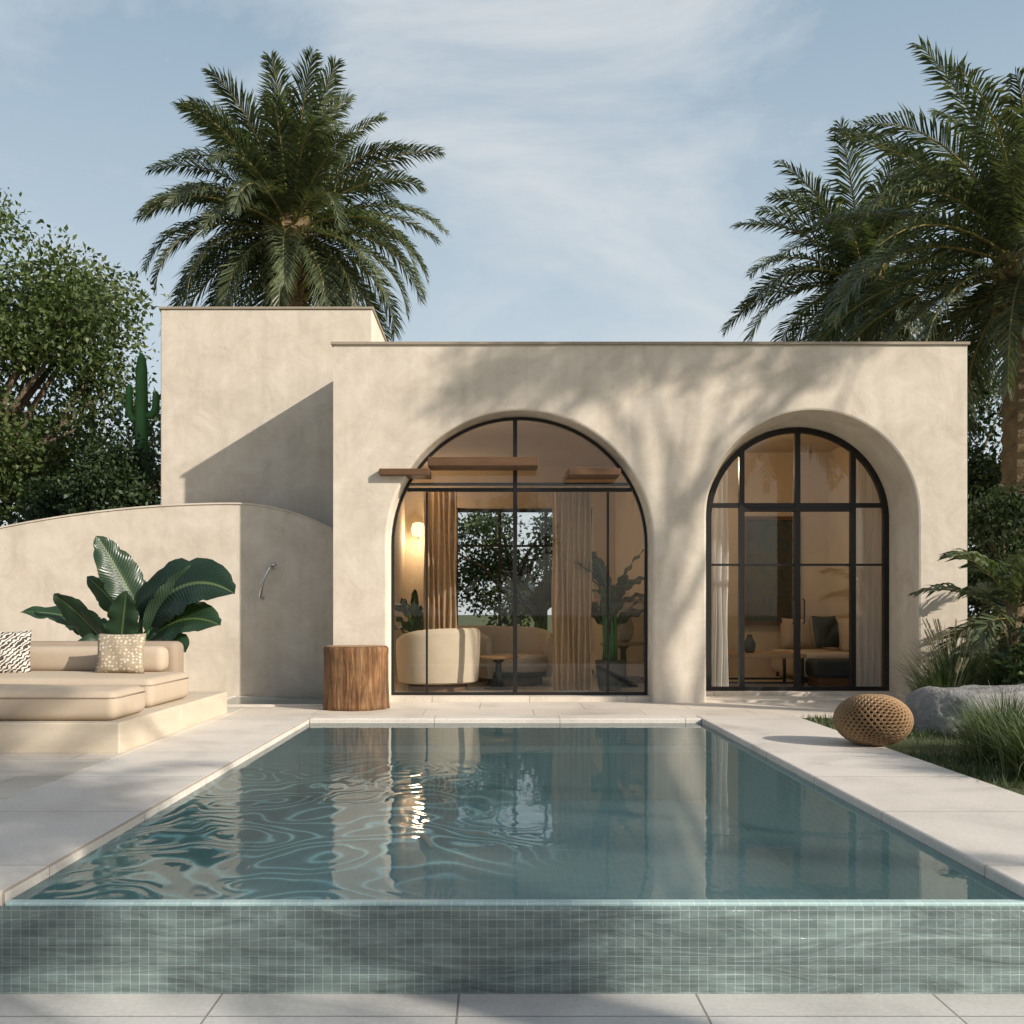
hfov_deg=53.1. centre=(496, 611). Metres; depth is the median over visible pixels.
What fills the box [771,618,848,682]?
sofa
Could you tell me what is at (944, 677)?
ornamental grass
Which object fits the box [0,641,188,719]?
outdoor sofa
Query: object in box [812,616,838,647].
throw pillow
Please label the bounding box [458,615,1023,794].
ground
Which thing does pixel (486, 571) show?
tree
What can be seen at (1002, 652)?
leafy plant
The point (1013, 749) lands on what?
ornamental grass
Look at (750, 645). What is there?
vase
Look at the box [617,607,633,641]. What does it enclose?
vase
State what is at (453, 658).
armchair
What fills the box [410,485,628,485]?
curtain rail
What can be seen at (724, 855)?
swimming pool
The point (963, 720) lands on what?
ornamental grass
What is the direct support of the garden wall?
on the ground at (475, 620)
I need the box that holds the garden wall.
[0,502,332,696]
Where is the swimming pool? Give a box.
[0,715,1023,993]
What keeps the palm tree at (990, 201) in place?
on the ground at (475, 620)
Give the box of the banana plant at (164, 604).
[20,536,235,651]
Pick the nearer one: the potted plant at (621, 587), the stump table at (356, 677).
the stump table at (356, 677)
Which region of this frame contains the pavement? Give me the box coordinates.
[0,994,1023,1023]
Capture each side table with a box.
[480,655,517,689]
[600,642,643,687]
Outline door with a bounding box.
[706,428,888,690]
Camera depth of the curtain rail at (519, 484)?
13.39 m
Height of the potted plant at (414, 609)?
1.372 m
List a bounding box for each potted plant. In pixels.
[394,589,423,633]
[574,549,643,690]
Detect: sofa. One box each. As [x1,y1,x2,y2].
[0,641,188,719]
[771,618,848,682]
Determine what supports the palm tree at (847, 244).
on the ground at (475, 620)
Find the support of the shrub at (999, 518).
on the ground at (475, 620)
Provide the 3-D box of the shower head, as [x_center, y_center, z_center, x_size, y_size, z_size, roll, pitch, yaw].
[-2.963,-0.397,13.295,0.236,0.477,0.200,0,0,0]
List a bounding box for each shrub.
[12,467,77,521]
[53,430,160,514]
[967,474,1023,684]
[993,643,1023,684]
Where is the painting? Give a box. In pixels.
[745,516,792,624]
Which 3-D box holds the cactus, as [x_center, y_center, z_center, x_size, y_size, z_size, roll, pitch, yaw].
[-5.108,-1.315,14.750,0.495,4.830,0.194,0,0,0]
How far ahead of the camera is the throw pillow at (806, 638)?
16.04 m
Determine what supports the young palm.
on the ground at (475, 620)
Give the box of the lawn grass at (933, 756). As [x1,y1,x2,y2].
[803,712,1023,789]
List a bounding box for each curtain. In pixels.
[423,487,456,629]
[551,486,592,690]
[708,470,728,685]
[856,459,881,685]
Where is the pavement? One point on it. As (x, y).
(511, 1008)
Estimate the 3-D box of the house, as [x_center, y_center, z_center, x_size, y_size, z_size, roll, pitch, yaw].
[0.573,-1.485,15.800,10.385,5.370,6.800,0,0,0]
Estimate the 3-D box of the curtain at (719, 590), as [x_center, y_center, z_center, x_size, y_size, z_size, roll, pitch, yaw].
[2.941,-0.438,13.750,0.339,2.925,0.119,0,0,0]
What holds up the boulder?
on the ground at (475, 620)
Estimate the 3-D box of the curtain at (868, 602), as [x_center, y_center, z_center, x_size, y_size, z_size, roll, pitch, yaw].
[5.011,-0.537,13.750,0.439,3.125,0.119,0,0,0]
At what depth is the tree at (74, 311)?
15.71 m
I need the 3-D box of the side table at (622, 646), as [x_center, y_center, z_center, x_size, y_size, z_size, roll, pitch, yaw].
[1.750,0.728,14.200,0.640,0.620,0.640,0,0,0]
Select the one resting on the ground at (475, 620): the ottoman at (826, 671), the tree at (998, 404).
the tree at (998, 404)
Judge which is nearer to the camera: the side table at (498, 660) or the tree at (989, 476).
the side table at (498, 660)
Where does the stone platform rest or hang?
on the paving
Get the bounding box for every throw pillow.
[0,631,31,672]
[95,633,145,673]
[781,618,812,646]
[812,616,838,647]
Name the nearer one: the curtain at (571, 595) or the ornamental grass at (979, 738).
the ornamental grass at (979, 738)
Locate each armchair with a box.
[396,628,479,691]
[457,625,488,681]
[477,626,552,686]
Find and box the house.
[159,307,969,701]
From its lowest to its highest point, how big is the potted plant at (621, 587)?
1.910 m
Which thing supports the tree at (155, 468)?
on the ground at (475, 620)
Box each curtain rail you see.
[410,483,627,484]
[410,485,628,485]
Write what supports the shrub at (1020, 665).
on the ground at (475, 620)
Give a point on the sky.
(599, 165)
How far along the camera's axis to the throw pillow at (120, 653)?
9.79 m
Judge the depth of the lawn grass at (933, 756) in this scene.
7.80 m
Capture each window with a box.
[392,417,646,694]
[456,509,591,630]
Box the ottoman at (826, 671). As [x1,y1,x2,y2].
[805,658,848,685]
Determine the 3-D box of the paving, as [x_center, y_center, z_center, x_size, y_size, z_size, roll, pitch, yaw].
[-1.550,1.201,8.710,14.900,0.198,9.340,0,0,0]
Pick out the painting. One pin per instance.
(768, 589)
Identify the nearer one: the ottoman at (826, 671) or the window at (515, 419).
the window at (515, 419)
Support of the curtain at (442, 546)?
hanging from the curtain rail at (519, 485)
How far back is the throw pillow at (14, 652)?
9.67 m
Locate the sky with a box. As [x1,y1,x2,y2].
[0,0,1023,614]
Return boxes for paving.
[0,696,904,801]
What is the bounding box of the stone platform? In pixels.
[0,691,226,752]
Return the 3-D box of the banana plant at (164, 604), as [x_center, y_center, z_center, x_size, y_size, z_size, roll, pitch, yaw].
[-4.184,0.114,11.674,2.534,1.991,0.972,0,0,0]
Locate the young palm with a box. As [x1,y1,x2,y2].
[909,548,1023,675]
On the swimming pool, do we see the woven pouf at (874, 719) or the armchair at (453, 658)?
the woven pouf at (874, 719)
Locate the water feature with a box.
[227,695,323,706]
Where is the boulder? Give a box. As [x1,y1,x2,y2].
[904,683,1023,735]
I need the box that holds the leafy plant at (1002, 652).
[983,624,1023,671]
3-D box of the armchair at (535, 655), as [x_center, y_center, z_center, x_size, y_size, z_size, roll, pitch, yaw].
[0.250,0.625,14.748,1.149,0.830,1.053,0,0,0]
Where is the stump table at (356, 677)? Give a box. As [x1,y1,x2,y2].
[323,645,389,710]
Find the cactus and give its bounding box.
[125,353,159,506]
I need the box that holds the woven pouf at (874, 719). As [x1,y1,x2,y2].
[833,694,913,745]
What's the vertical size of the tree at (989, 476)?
5.576 m
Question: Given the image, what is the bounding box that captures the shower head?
[258,563,276,599]
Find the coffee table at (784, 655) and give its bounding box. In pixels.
[728,651,806,685]
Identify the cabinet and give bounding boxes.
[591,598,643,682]
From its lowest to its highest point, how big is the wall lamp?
0.285 m
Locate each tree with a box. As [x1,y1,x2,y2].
[0,187,169,520]
[0,370,160,526]
[132,46,450,341]
[458,513,552,626]
[719,116,999,341]
[775,324,1003,415]
[809,34,1023,643]
[967,366,1002,576]
[968,374,1002,548]
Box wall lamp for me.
[411,522,424,538]
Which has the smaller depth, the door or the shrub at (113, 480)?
the door
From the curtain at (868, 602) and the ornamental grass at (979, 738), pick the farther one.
the curtain at (868, 602)
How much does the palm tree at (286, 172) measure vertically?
10.854 m
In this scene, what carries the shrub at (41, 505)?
on the ground at (475, 620)
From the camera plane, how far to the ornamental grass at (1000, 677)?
10.89 m
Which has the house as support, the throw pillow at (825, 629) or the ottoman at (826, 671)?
the ottoman at (826, 671)
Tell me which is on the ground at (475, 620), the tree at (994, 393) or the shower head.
the tree at (994, 393)
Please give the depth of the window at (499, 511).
18.87 m
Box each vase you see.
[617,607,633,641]
[745,634,755,652]
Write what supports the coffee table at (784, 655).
in the house
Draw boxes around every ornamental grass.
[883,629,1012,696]
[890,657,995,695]
[917,681,1023,767]
[931,624,1023,685]
[936,704,988,737]
[943,691,1023,780]

